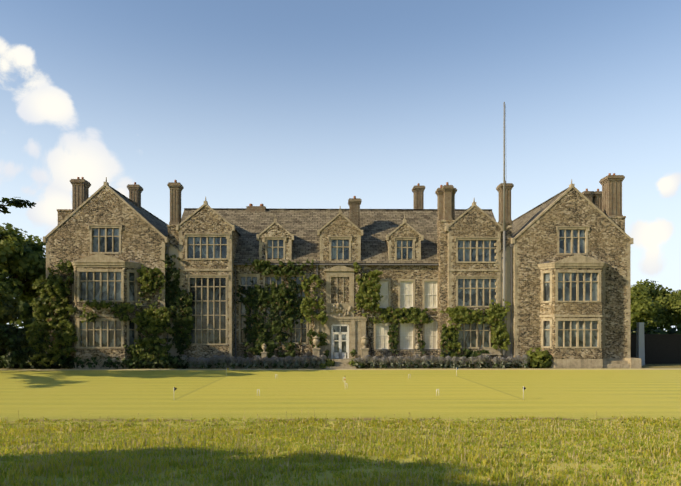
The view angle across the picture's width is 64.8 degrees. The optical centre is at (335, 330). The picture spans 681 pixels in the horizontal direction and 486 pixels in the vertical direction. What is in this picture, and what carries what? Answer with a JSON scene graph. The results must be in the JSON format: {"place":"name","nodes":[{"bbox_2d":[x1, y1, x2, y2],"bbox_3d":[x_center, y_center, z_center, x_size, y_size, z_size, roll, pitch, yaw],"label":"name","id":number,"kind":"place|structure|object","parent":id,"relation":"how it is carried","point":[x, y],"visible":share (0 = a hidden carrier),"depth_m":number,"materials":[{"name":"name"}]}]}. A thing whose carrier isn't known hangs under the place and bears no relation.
{"place":"outdoors","nodes":[
{"label":"outdoors","id":0,"kind":"place"},
{"bbox_2d":[72,267,138,358],"bbox_3d":[-19.986,-1.055,46.041,5.900,8.620,1.100,0,0,-1],"label":"bay window","id":1,"kind":"structure","parent":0,"point":[100,353],"depth_m":45.50,"materials":[{"name":"beige stone"}]},
{"bbox_2d":[166,245,178,356],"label":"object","id":2,"kind":"object","parent":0,"point":[172,250],"depth_m":47.12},
{"bbox_2d":[234,265,437,358],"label":"facade wall","id":3,"kind":"structure","parent":0,"point":[429,272],"depth_m":48.59,"materials":[{"name":"beige stone"}]},
{"bbox_2d":[28,253,510,368],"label":"creeper vines","id":4,"kind":"object","parent":3,"relation":"attached to","point":[154,321],"visible":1,"depth_m":46.97,"materials":[{"name":"green plant"}]},
{"bbox_2d":[320,214,360,324],"bbox_3d":[0.359,-3.645,50.750,3.680,13.800,4.590,0,0,-1],"label":"bay","id":5,"kind":"object","parent":3,"relation":"attached to","point":[340,225],"visible":0.15,"depth_m":48.45,"materials":[{"name":"beige stone"}]},
{"bbox_2d":[245,275,500,357],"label":"creeper stems","id":6,"kind":"object","parent":3,"relation":"attached to","point":[367,333],"visible":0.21,"depth_m":48.35,"materials":[{"name":"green plant"}]},
{"bbox_2d":[43,177,632,368],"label":"house dressings","id":7,"kind":"structure","parent":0,"point":[339,314],"depth_m":47.15,"materials":[{"name":"beige stone"}]},
{"bbox_2d":[81,228,596,351],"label":"windows","id":8,"kind":"structure","parent":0,"point":[381,341],"depth_m":47.35,"materials":[{"name":"black glass"}]},
{"bbox_2d":[110,186,568,263],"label":"house roofs","id":9,"kind":"structure","parent":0,"point":[303,226],"depth_m":52.05,"materials":[{"name":"grey stone"}]},
{"bbox_2d":[259,223,292,271],"bbox_3d":[-5.495,-7.535,50.305,2.900,4.460,3.740,0,0,-1],"label":"dormer","id":10,"kind":"object","parent":9,"relation":"on","point":[274,229],"visible":0.19,"depth_m":48.44,"materials":[{"name":"beige stone"}]},
{"bbox_2d":[386,223,420,271],"bbox_3d":[6.224,-7.535,50.486,2.900,4.460,3.740,0,0,-1],"label":"dormer","id":11,"kind":"object","parent":9,"relation":"on","point":[404,230],"visible":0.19,"depth_m":48.62,"materials":[{"name":"beige stone"}]},
{"bbox_2d":[0,331,680,485],"bbox_3d":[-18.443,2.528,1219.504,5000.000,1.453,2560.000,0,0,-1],"label":"ground","id":12,"kind":"structure","parent":0,"point":[647,391],"depth_m":26.04,"materials":[{"name":"green plant"}]},
{"bbox_2d":[0,282,22,324],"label":"tree","id":13,"kind":"object","parent":12,"relation":"on","point":[9,307],"visible":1,"depth_m":61.39,"materials":[{"name":"green plant"}]},
{"bbox_2d":[0,197,35,295],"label":"cedar","id":14,"kind":"object","parent":12,"relation":"on","point":[17,203],"depth_m":37.02,"materials":[{"name":"green plant"}]},
{"bbox_2d":[0,223,45,301],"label":"tree","id":15,"kind":"object","parent":12,"relation":"on","point":[21,257],"depth_m":73.98,"materials":[{"name":"green plant"}]},
{"bbox_2d":[17,298,42,329],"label":"tree belt","id":16,"kind":"object","parent":12,"relation":"on","point":[27,311],"visible":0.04,"depth_m":117.62,"materials":[{"name":"green plant"}]},
{"bbox_2d":[46,186,164,356],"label":"house wing","id":17,"kind":"structure","parent":12,"relation":"on","point":[142,240],"depth_m":46.55,"materials":[{"name":"beige stone"}]},
{"bbox_2d":[179,205,238,358],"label":"wall","id":18,"kind":"structure","parent":12,"relation":"on","point":[205,219],"depth_m":47.12,"materials":[{"name":"beige stone"}]},
{"bbox_2d":[0,324,553,368],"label":"hedges","id":19,"kind":"object","parent":12,"relation":"on","point":[13,340],"visible":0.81,"depth_m":45.37,"materials":[{"name":"green plant"}]},
{"bbox_2d":[0,322,680,399],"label":"garden wall","id":20,"kind":"structure","parent":12,"relation":"on","point":[655,348],"depth_m":50.09,"materials":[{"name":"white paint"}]},
{"bbox_2d":[0,319,680,355],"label":"shrubbery bushes","id":21,"kind":"object","parent":12,"relation":"on","point":[647,330],"depth_m":55.88,"materials":[{"name":"green plant"}]},
{"bbox_2d":[178,354,530,368],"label":"lavender plants","id":22,"kind":"object","parent":12,"relation":"on","point":[287,361],"visible":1,"depth_m":45.83,"materials":[{"name":"grey plant"}]},
{"bbox_2d":[448,206,500,358],"bbox_3d":[12.242,-3.900,50.639,4.620,14.310,6.300,0,0,-1],"label":"gabled bay","id":23,"kind":"object","parent":12,"relation":"on","point":[474,221],"visible":0.06,"depth_m":47.49,"materials":[{"name":"beige stone"}]},
{"bbox_2d":[502,102,506,357],"bbox_3d":[14.902,-8.470,47.389,0.340,23.450,0.380,0,0,-1],"label":"flagpole","id":24,"kind":"object","parent":12,"relation":"on","point":[504,274],"visible":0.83,"depth_m":47.25,"materials":[{"name":"paint"}]},
{"bbox_2d":[513,188,629,357],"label":"house wing","id":25,"kind":"structure","parent":12,"relation":"on","point":[608,241],"depth_m":47.17,"materials":[{"name":"beige stone"}]},
{"bbox_2d":[540,268,604,358],"bbox_3d":[20.839,-1.055,46.671,5.900,8.620,1.100,0,0,-1],"label":"bay window","id":26,"kind":"structure","parent":25,"relation":"attached to","point":[553,307],"depth_m":46.13,"materials":[{"name":"beige stone"}]},
{"bbox_2d":[630,284,662,331],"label":"tree","id":27,"kind":"object","parent":12,"relation":"on","point":[644,307],"visible":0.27,"depth_m":98.06,"materials":[{"name":"green plant"}]},
{"bbox_2d":[634,279,680,329],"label":"tree","id":28,"kind":"object","parent":12,"relation":"on","point":[669,316],"visible":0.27,"depth_m":107.65,"materials":[{"name":"green plant"}]},
{"bbox_2d":[0,410,680,485],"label":"meadow grass","id":29,"kind":"structure","parent":0,"point":[621,437],"depth_m":9.51,"materials":[{"name":"plant"}]},
{"bbox_2d":[0,0,680,330],"label":"sky","id":30,"kind":"structure","parent":0,"point":[277,104],"materials":[{"name":"blue"}]},
{"bbox_2d":[57,173,625,355],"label":"chimneys","id":31,"kind":"object","parent":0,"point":[607,200],"visible":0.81,"depth_m":48.23,"materials":[{"name":"stone"}]},
{"bbox_2d":[501,246,512,357],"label":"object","id":32,"kind":"object","parent":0,"point":[508,277],"visible":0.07,"depth_m":47.58,"materials":[{"name":"grey stone"}]}
]}

